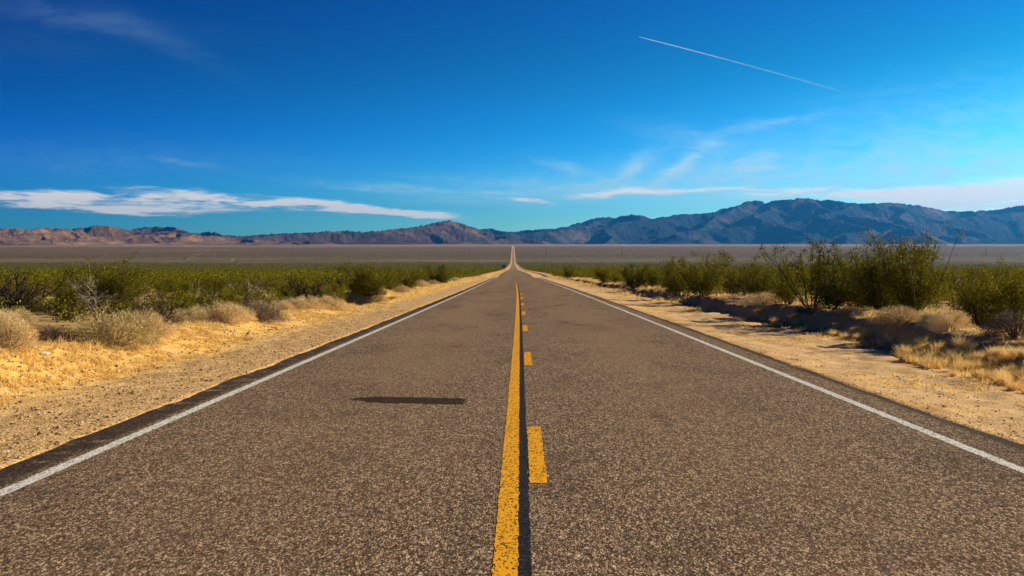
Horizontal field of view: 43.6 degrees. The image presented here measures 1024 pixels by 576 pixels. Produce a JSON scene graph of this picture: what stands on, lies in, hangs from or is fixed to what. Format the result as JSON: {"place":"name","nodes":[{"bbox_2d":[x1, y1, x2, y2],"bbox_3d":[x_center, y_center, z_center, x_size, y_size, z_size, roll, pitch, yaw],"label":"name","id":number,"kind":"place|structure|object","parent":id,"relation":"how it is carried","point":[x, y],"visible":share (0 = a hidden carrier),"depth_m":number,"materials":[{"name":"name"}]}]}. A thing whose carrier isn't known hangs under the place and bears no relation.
{"place":"outdoors","nodes":[
{"label":"outdoors","id":0,"kind":"place"},
{"bbox_2d":[0,225,308,245],"bbox_3d":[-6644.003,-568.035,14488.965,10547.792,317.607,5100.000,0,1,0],"label":"mountain range","id":1,"kind":"structure","parent":0,"point":[100,235],"depth_m":14138.85,"materials":[{"name":"stone"}]},
{"bbox_2d":[128,226,353,243],"bbox_3d":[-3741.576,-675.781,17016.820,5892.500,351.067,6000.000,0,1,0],"label":"mountain range","id":2,"kind":"structure","parent":0,"point":[295,237],"depth_m":16740.56,"materials":[{"name":"stone"}]},
{"bbox_2d":[309,220,566,244],"bbox_3d":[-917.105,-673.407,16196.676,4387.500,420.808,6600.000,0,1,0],"label":"mountain range","id":3,"kind":"structure","parent":0,"point":[447,232],"depth_m":15575.31,"materials":[{"name":"stone"}]},
{"bbox_2d":[0,248,1023,575],"bbox_3d":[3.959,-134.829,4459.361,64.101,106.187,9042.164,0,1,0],"label":"road","id":4,"kind":"structure","parent":0,"point":[666,452],"depth_m":9.53,"materials":[{"name":"grey asphalt"}]},
{"bbox_2d":[0,278,493,496],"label":"edge line","id":5,"kind":"object","parent":4,"relation":"on","point":[27,481],"visible":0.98,"depth_m":12.08,"materials":[{"name":"white paint"}]},
{"bbox_2d":[491,282,519,575],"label":"line","id":6,"kind":"object","parent":4,"relation":"on","point":[505,559],"visible":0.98,"depth_m":8.85,"materials":[{"name":"yellow paint"}]},
{"bbox_2d":[517,283,531,575],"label":"sealant strip","id":7,"kind":"object","parent":4,"relation":"on","point":[524,568],"visible":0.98,"depth_m":8.81,"materials":[{"name":"black asphalt"}]},
{"bbox_2d":[524,352,531,364],"bbox_3d":[0.265,1.174,21.447,0.137,0.016,3.204,0,1,0],"label":"road marking","id":8,"kind":"object","parent":4,"relation":"on","point":[527,359],"visible":1,"depth_m":21.34,"materials":[{"name":"yellow paint"}]},
{"bbox_2d":[527,426,546,482],"bbox_3d":[0.195,1.338,10.541,0.138,0.016,3.204,0,1,0],"label":"road marking","id":9,"kind":"object","parent":4,"relation":"on","point":[537,471],"visible":1,"depth_m":10.20,"materials":[{"name":"yellow paint"}]},
{"bbox_2d":[539,278,1023,472],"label":"edge line","id":10,"kind":"object","parent":4,"relation":"on","point":[970,449],"visible":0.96,"depth_m":13.52,"materials":[{"name":"white paint"}]},
{"bbox_2d":[0,244,1023,468],"bbox_3d":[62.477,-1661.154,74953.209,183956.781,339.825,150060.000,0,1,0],"label":"ground","id":11,"kind":"structure","parent":0,"point":[530,254],"depth_m":31.78,"materials":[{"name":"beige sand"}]},
{"bbox_2d":[0,308,27,327],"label":"saltbush","id":12,"kind":"object","parent":11,"relation":"on","point":[3,313],"visible":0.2,"depth_m":38.16,"materials":[{"name":"beige plant"}]},
{"bbox_2d":[0,306,40,323],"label":"saltbush","id":13,"kind":"object","parent":11,"relation":"on","point":[31,318],"visible":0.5,"depth_m":40.33,"materials":[{"name":"beige plant"}]},
{"bbox_2d":[0,278,42,312],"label":"creosote bush","id":14,"kind":"object","parent":11,"relation":"on","point":[24,294],"visible":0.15,"depth_m":50.10,"materials":[{"name":"green plant"}]},
{"bbox_2d":[0,307,44,352],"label":"saltbush","id":15,"kind":"object","parent":11,"relation":"on","point":[28,340],"visible":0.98,"depth_m":18.39,"materials":[{"name":"beige plant"}]},
{"bbox_2d":[0,266,73,317],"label":"bush","id":16,"kind":"object","parent":11,"relation":"on","point":[10,303],"visible":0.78,"depth_m":42.57,"materials":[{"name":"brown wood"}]},
{"bbox_2d":[30,321,82,342],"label":"saltbush","id":17,"kind":"object","parent":11,"relation":"on","point":[47,332],"visible":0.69,"depth_m":21.88,"materials":[{"name":"brown plant"}]},
{"bbox_2d":[51,278,95,310],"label":"creosote bush","id":18,"kind":"object","parent":11,"relation":"on","point":[70,294],"visible":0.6,"depth_m":53.41,"materials":[{"name":"green plant"}]},
{"bbox_2d":[34,296,115,319],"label":"bare shrub","id":19,"kind":"object","parent":11,"relation":"on","point":[57,315],"visible":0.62,"depth_m":43.98,"materials":[{"name":"brown plant"}]},
{"bbox_2d":[74,275,124,317],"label":"bare shrub","id":20,"kind":"object","parent":11,"relation":"on","point":[88,300],"visible":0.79,"depth_m":46.65,"materials":[{"name":"grey plant"}]},
{"bbox_2d":[52,251,160,313],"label":"creosote bush","id":21,"kind":"object","parent":11,"relation":"on","point":[123,282],"visible":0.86,"depth_m":50.61,"materials":[{"name":"green plant"}]},
{"bbox_2d":[69,302,162,350],"bbox_3d":[-7.027,0.650,22.478,1.851,0.910,1.961,-1,2,-40],"label":"saltbush","id":22,"kind":"object","parent":11,"relation":"on","point":[130,328],"visible":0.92,"depth_m":22.25,"materials":[{"name":"beige plant"}]},
{"bbox_2d":[130,309,176,338],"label":"saltbush","id":23,"kind":"object","parent":11,"relation":"on","point":[156,322],"visible":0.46,"depth_m":24.88,"materials":[{"name":"beige plant"}]},
{"bbox_2d":[120,282,191,319],"bbox_3d":[-10.678,0.748,38.827,2.291,1.953,2.911,-1,1,-36],"label":"bare shrub","id":24,"kind":"object","parent":11,"relation":"on","point":[147,309],"visible":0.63,"depth_m":38.98,"materials":[{"name":"brown plant"}]},
{"bbox_2d":[125,296,202,324],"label":"bare shrub","id":25,"kind":"object","parent":11,"relation":"on","point":[160,312],"visible":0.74,"depth_m":28.92,"materials":[{"name":"brown plant"}]},
{"bbox_2d":[163,308,194,322],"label":"saltbush","id":26,"kind":"object","parent":11,"relation":"on","point":[180,319],"visible":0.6,"depth_m":31.67,"materials":[{"name":"beige plant"}]},
{"bbox_2d":[157,277,205,299],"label":"creosote bush","id":27,"kind":"object","parent":11,"relation":"on","point":[168,283],"visible":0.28,"depth_m":68.57,"materials":[{"name":"green plant"}]},
{"bbox_2d":[174,285,198,310],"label":"creosote bush","id":28,"kind":"object","parent":11,"relation":"on","point":[191,293],"visible":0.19,"depth_m":52.95,"materials":[{"name":"green plant"}]},
{"bbox_2d":[181,303,216,322],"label":"saltbush","id":29,"kind":"object","parent":11,"relation":"on","point":[195,313],"visible":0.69,"depth_m":31.85,"materials":[{"name":"beige plant"}]},
{"bbox_2d":[193,288,226,309],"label":"creosote bush","id":30,"kind":"object","parent":11,"relation":"on","point":[202,304],"visible":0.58,"depth_m":49.37,"materials":[{"name":"green plant"}]},
{"bbox_2d":[193,276,228,298],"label":"creosote bush","id":31,"kind":"object","parent":11,"relation":"on","point":[218,283],"visible":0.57,"depth_m":69.85,"materials":[{"name":"green plant"}]},
{"bbox_2d":[198,300,250,323],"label":"saltbush","id":32,"kind":"object","parent":11,"relation":"on","point":[226,313],"visible":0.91,"depth_m":32.06,"materials":[{"name":"beige plant"}]},
{"bbox_2d":[220,286,246,306],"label":"creosote bush","id":33,"kind":"object","parent":11,"relation":"on","point":[231,296],"visible":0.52,"depth_m":55.32,"materials":[{"name":"green plant"}]},
{"bbox_2d":[213,270,273,303],"bbox_3d":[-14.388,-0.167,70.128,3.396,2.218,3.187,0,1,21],"label":"creosote bush","id":34,"kind":"object","parent":11,"relation":"on","point":[244,288],"visible":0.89,"depth_m":69.91,"materials":[{"name":"green plant"}]},
{"bbox_2d":[232,305,257,320],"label":"saltbush","id":35,"kind":"object","parent":11,"relation":"on","point":[252,317],"visible":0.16,"depth_m":33.35,"materials":[{"name":"beige plant"}]},
{"bbox_2d":[238,297,290,322],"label":"saltbush","id":36,"kind":"object","parent":11,"relation":"on","point":[262,312],"visible":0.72,"depth_m":34.59,"materials":[{"name":"brown plant"}]},
{"bbox_2d":[255,299,287,318],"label":"saltbush","id":37,"kind":"object","parent":11,"relation":"on","point":[282,313],"visible":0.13,"depth_m":36.16,"materials":[{"name":"beige plant"}]},
{"bbox_2d":[269,299,295,310],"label":"saltbush","id":38,"kind":"object","parent":11,"relation":"on","point":[286,305],"visible":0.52,"depth_m":43.37,"materials":[{"name":"beige plant"}]},
{"bbox_2d":[266,274,308,299],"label":"creosote bush","id":39,"kind":"object","parent":11,"relation":"on","point":[286,285],"visible":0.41,"depth_m":74.15,"materials":[{"name":"green plant"}]},
{"bbox_2d":[281,295,310,309],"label":"saltbush","id":40,"kind":"object","parent":11,"relation":"on","point":[303,306],"visible":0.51,"depth_m":44.40,"materials":[{"name":"beige plant"}]},
{"bbox_2d":[280,271,332,304],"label":"bush","id":41,"kind":"object","parent":11,"relation":"on","point":[298,293],"visible":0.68,"depth_m":54.22,"materials":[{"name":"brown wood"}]},
{"bbox_2d":[291,295,327,309],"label":"saltbush","id":42,"kind":"object","parent":11,"relation":"on","point":[314,303],"visible":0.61,"depth_m":45.70,"materials":[{"name":"beige plant"}]},
{"bbox_2d":[310,280,326,296],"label":"creosote bush","id":43,"kind":"object","parent":11,"relation":"on","point":[319,287],"visible":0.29,"depth_m":74.67,"materials":[{"name":"green plant"}]},
{"bbox_2d":[308,294,332,309],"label":"saltbush","id":44,"kind":"object","parent":11,"relation":"on","point":[324,301],"visible":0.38,"depth_m":46.76,"materials":[{"name":"beige plant"}]},
{"bbox_2d":[320,281,348,301],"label":"creosote bush","id":45,"kind":"object","parent":11,"relation":"on","point":[330,293],"visible":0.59,"depth_m":52.78,"materials":[{"name":"green plant"}]},
{"bbox_2d":[321,294,350,309],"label":"saltbush","id":46,"kind":"object","parent":11,"relation":"on","point":[334,303],"visible":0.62,"depth_m":47.48,"materials":[{"name":"beige plant"}]},
{"bbox_2d":[328,272,348,292],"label":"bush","id":47,"kind":"object","parent":11,"relation":"on","point":[340,282],"visible":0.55,"depth_m":87.48,"materials":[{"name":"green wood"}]},
{"bbox_2d":[331,258,400,295],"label":"creosote bush","id":48,"kind":"object","parent":11,"relation":"on","point":[366,279],"visible":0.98,"depth_m":69.47,"materials":[{"name":"green plant"}]},
{"bbox_2d":[365,287,388,294],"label":"saltbush","id":49,"kind":"object","parent":11,"relation":"on","point":[379,293],"visible":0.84,"depth_m":69.70,"materials":[{"name":"beige plant"}]},
{"bbox_2d":[380,274,399,290],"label":"creosote bush","id":50,"kind":"object","parent":11,"relation":"on","point":[391,287],"visible":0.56,"depth_m":86.06,"materials":[{"name":"green plant"}]},
{"bbox_2d":[393,285,411,292],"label":"saltbush","id":51,"kind":"object","parent":11,"relation":"on","point":[405,289],"visible":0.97,"depth_m":81.05,"materials":[{"name":"beige plant"}]},
{"bbox_2d":[391,265,426,288],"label":"creosote bush","id":52,"kind":"object","parent":11,"relation":"on","point":[409,282],"visible":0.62,"depth_m":92.95,"materials":[{"name":"green plant"}]},
{"bbox_2d":[413,279,430,286],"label":"saltbush","id":53,"kind":"object","parent":11,"relation":"on","point":[424,283],"visible":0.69,"depth_m":107.34,"materials":[{"name":"beige plant"}]},
{"bbox_2d":[422,263,463,282],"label":"creosote bush","id":54,"kind":"object","parent":11,"relation":"on","point":[441,276],"visible":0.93,"depth_m":127.71,"materials":[{"name":"green plant"}]},
{"bbox_2d":[0,262,1023,321],"bbox_3d":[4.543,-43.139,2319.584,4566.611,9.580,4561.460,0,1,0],"label":"creosote scrub","id":55,"kind":"object","parent":11,"relation":"on","point":[182,273],"visible":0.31,"depth_m":152.90,"materials":[{"name":"green plant"}]},
{"bbox_2d":[0,276,1023,417],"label":"dry grass","id":56,"kind":"structure","parent":11,"relation":"on","point":[161,357],"depth_m":22.76,"materials":[{"name":"plant"}]},
{"bbox_2d":[561,264,579,277],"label":"creosote bush","id":57,"kind":"object","parent":11,"relation":"on","point":[570,273],"visible":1,"depth_m":187.16,"materials":[{"name":"green plant"}]},
{"bbox_2d":[588,264,619,282],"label":"creosote bush","id":58,"kind":"object","parent":11,"relation":"on","point":[603,275],"visible":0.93,"depth_m":116.36,"materials":[{"name":"green plant"}]},
{"bbox_2d":[609,269,623,282],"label":"creosote bush","id":59,"kind":"object","parent":11,"relation":"on","point":[615,277],"visible":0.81,"depth_m":110.82,"materials":[{"name":"green plant"}]},
{"bbox_2d":[616,261,655,288],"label":"creosote bush","id":60,"kind":"object","parent":11,"relation":"on","point":[632,283],"visible":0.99,"depth_m":85.61,"materials":[{"name":"green plant"}]},
{"bbox_2d":[643,264,661,286],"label":"creosote bush","id":61,"kind":"object","parent":11,"relation":"on","point":[651,278],"visible":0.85,"depth_m":85.66,"materials":[{"name":"green plant"}]},
{"bbox_2d":[655,256,701,295],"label":"creosote bush","id":62,"kind":"object","parent":11,"relation":"on","point":[674,283],"visible":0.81,"depth_m":64.71,"materials":[{"name":"green plant"}]},
{"bbox_2d":[667,251,729,296],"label":"creosote bush","id":63,"kind":"object","parent":11,"relation":"on","point":[709,286],"visible":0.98,"depth_m":55.70,"materials":[{"name":"green plant"}]},
{"bbox_2d":[687,248,763,294],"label":"creosote bush","id":64,"kind":"object","parent":11,"relation":"on","point":[731,278],"visible":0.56,"depth_m":57.92,"materials":[{"name":"green plant"}]},
{"bbox_2d":[724,273,750,295],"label":"bare shrub","id":65,"kind":"object","parent":11,"relation":"on","point":[742,288],"visible":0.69,"depth_m":52.16,"materials":[{"name":"plant"}]},
{"bbox_2d":[736,290,783,305],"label":"saltbush","id":66,"kind":"object","parent":11,"relation":"on","point":[761,301],"visible":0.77,"depth_m":40.25,"materials":[{"name":"beige plant"}]},
{"bbox_2d":[737,256,787,297],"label":"creosote bush","id":67,"kind":"object","parent":11,"relation":"on","point":[752,286],"visible":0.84,"depth_m":48.32,"materials":[{"name":"green plant"}]},
{"bbox_2d":[758,252,818,304],"bbox_3d":[8.564,-0.298,39.471,1.895,1.715,1.973,0,1,11],"label":"creosote bush","id":68,"kind":"object","parent":11,"relation":"on","point":[788,296],"visible":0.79,"depth_m":39.21,"materials":[{"name":"green plant"}]},
{"bbox_2d":[758,235,840,307],"bbox_3d":[8.329,-0.441,36.935,2.411,2.200,2.791,0,1,9],"label":"creosote bush","id":69,"kind":"object","parent":11,"relation":"on","point":[797,267],"visible":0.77,"depth_m":36.70,"materials":[{"name":"green plant"}]},
{"bbox_2d":[794,303,828,314],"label":"saltbush","id":70,"kind":"object","parent":11,"relation":"on","point":[807,309],"visible":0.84,"depth_m":35.39,"materials":[{"name":"brown plant"}]},
{"bbox_2d":[796,264,827,293],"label":"creosote bush","id":71,"kind":"object","parent":11,"relation":"on","point":[809,278],"visible":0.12,"depth_m":64.38,"materials":[{"name":"green plant"}]},
{"bbox_2d":[803,249,859,309],"bbox_3d":[9.096,-0.237,36.327,1.817,1.756,2.574,1,1,30],"label":"creosote bush","id":72,"kind":"object","parent":11,"relation":"on","point":[835,298],"visible":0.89,"depth_m":35.94,"materials":[{"name":"green plant"}]},
{"bbox_2d":[829,306,864,316],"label":"saltbush","id":73,"kind":"object","parent":11,"relation":"on","point":[848,311],"visible":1,"depth_m":31.12,"materials":[{"name":"beige plant"}]},
{"bbox_2d":[834,255,880,308],"bbox_3d":[9.993,-0.232,36.360,1.787,1.750,1.571,0,1,-9],"label":"creosote bush","id":74,"kind":"object","parent":11,"relation":"on","point":[849,298],"visible":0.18,"depth_m":36.11,"materials":[{"name":"green plant"}]},
{"bbox_2d":[833,227,943,310],"bbox_3d":[10.104,-0.474,34.546,2.974,2.362,2.773,0,1,5],"label":"creosote bush","id":75,"kind":"object","parent":11,"relation":"on","point":[864,284],"visible":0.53,"depth_m":34.35,"materials":[{"name":"green plant"}]},
{"bbox_2d":[863,303,923,324],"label":"saltbush","id":76,"kind":"object","parent":11,"relation":"on","point":[892,316],"visible":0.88,"depth_m":26.81,"materials":[{"name":"beige plant"}]},
{"bbox_2d":[891,343,912,355],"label":"grass clump","id":77,"kind":"object","parent":11,"relation":"on","point":[902,352],"visible":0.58,"depth_m":23.19,"materials":[{"name":"plant"}]},
{"bbox_2d":[894,349,911,361],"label":"grass clump","id":78,"kind":"object","parent":11,"relation":"on","point":[902,356],"visible":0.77,"depth_m":22.50,"materials":[{"name":"plant"}]},
{"bbox_2d":[901,353,916,363],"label":"grass clump","id":79,"kind":"object","parent":11,"relation":"on","point":[908,360],"visible":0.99,"depth_m":21.21,"materials":[{"name":"plant"}]},
{"bbox_2d":[855,221,966,310],"bbox_3d":[10.420,-0.523,32.809,2.518,2.455,2.505,-1,1,-27],"label":"creosote bush","id":80,"kind":"object","parent":11,"relation":"on","point":[916,295],"visible":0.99,"depth_m":32.68,"materials":[{"name":"green plant"}]},
{"bbox_2d":[915,309,943,326],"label":"saltbush","id":81,"kind":"object","parent":11,"relation":"on","point":[920,322],"visible":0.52,"depth_m":24.87,"materials":[{"name":"beige plant"}]},
{"bbox_2d":[930,356,950,367],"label":"grass clump","id":82,"kind":"object","parent":11,"relation":"on","point":[943,362],"visible":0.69,"depth_m":20.39,"materials":[{"name":"plant"}]},
{"bbox_2d":[923,306,976,331],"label":"saltbush","id":83,"kind":"object","parent":11,"relation":"on","point":[936,322],"visible":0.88,"depth_m":23.88,"materials":[{"name":"beige plant"}]},
{"bbox_2d":[943,353,962,365],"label":"grass clump","id":84,"kind":"object","parent":11,"relation":"on","point":[957,357],"visible":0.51,"depth_m":20.65,"materials":[{"name":"plant"}]},
{"bbox_2d":[945,367,961,376],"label":"grass clump","id":85,"kind":"object","parent":11,"relation":"on","point":[954,373],"visible":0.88,"depth_m":18.46,"materials":[{"name":"plant"}]},
{"bbox_2d":[938,264,979,307],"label":"creosote bush","id":86,"kind":"object","parent":11,"relation":"on","point":[954,290],"visible":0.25,"depth_m":36.47,"materials":[{"name":"green plant"}]},
{"bbox_2d":[948,359,970,371],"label":"grass clump","id":87,"kind":"object","parent":11,"relation":"on","point":[957,366],"visible":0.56,"depth_m":19.51,"materials":[{"name":"plant"}]},
{"bbox_2d":[947,334,973,349],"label":"grass clump","id":88,"kind":"object","parent":11,"relation":"on","point":[957,344],"visible":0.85,"depth_m":21.49,"materials":[{"name":"plant"}]},
{"bbox_2d":[957,358,980,371],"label":"grass clump","id":89,"kind":"object","parent":11,"relation":"on","point":[968,366],"visible":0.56,"depth_m":19.59,"materials":[{"name":"plant"}]},
{"bbox_2d":[960,339,982,350],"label":"grass clump","id":90,"kind":"object","parent":11,"relation":"on","point":[975,344],"visible":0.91,"depth_m":21.14,"materials":[{"name":"plant"}]},
{"bbox_2d":[963,349,988,361],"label":"grass clump","id":91,"kind":"object","parent":11,"relation":"on","point":[972,359],"visible":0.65,"depth_m":20.44,"materials":[{"name":"plant"}]},
{"bbox_2d":[968,367,984,377],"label":"grass clump","id":92,"kind":"object","parent":11,"relation":"on","point":[975,374],"visible":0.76,"depth_m":18.16,"materials":[{"name":"plant"}]},
{"bbox_2d":[952,264,1002,296],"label":"creosote bush","id":93,"kind":"object","parent":11,"relation":"on","point":[982,265],"visible":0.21,"depth_m":56.15,"materials":[{"name":"green plant"}]},
{"bbox_2d":[942,263,1023,324],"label":"creosote bush","id":94,"kind":"object","parent":11,"relation":"on","point":[972,304],"visible":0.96,"depth_m":25.15,"materials":[{"name":"green plant"}]},
{"bbox_2d":[972,365,999,379],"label":"grass clump","id":95,"kind":"object","parent":11,"relation":"on","point":[987,373],"visible":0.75,"depth_m":17.97,"materials":[{"name":"plant"}]},
{"bbox_2d":[985,272,1011,298],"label":"creosote bush","id":96,"kind":"object","parent":11,"relation":"on","point":[998,279],"visible":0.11,"depth_m":48.66,"materials":[{"name":"green plant"}]},
{"bbox_2d":[974,308,1023,342],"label":"saltbush","id":97,"kind":"object","parent":11,"relation":"on","point":[1014,334],"visible":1,"depth_m":21.31,"materials":[{"name":"brown plant"}]},
{"bbox_2d":[990,344,1008,357],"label":"grass clump","id":98,"kind":"object","parent":11,"relation":"on","point":[1001,347],"visible":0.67,"depth_m":19.95,"materials":[{"name":"plant"}]},
{"bbox_2d":[978,255,1023,318],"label":"creosote bush","id":99,"kind":"object","parent":11,"relation":"on","point":[1021,306],"visible":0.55,"depth_m":25.45,"materials":[{"name":"green plant"}]},
{"bbox_2d":[989,353,1017,365],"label":"grass clump","id":100,"kind":"object","parent":11,"relation":"on","point":[1002,362],"visible":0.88,"depth_m":19.49,"materials":[{"name":"plant"}]},
{"bbox_2d":[992,373,1018,385],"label":"grass clump","id":101,"kind":"object","parent":11,"relation":"on","point":[1005,380],"visible":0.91,"depth_m":17.50,"materials":[{"name":"plant"}]},
{"bbox_2d":[1004,345,1022,356],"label":"grass clump","id":102,"kind":"object","parent":11,"relation":"on","point":[1010,353],"visible":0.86,"depth_m":19.55,"materials":[{"name":"plant"}]},
{"bbox_2d":[1004,381,1022,390],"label":"grass clump","id":103,"kind":"object","parent":11,"relation":"on","point":[1012,386],"visible":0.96,"depth_m":17.07,"materials":[{"name":"plant"}]},
{"bbox_2d":[0,0,1023,236],"label":"sky","id":104,"kind":"structure","parent":0,"point":[237,118],"materials":[{"name":"blue"}]},
{"bbox_2d":[480,198,1023,243],"bbox_3d":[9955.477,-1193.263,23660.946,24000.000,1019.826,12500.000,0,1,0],"label":"mountain range","id":105,"kind":"structure","parent":0,"point":[795,221],"depth_m":21816.00,"materials":[{"name":"blue stone"}]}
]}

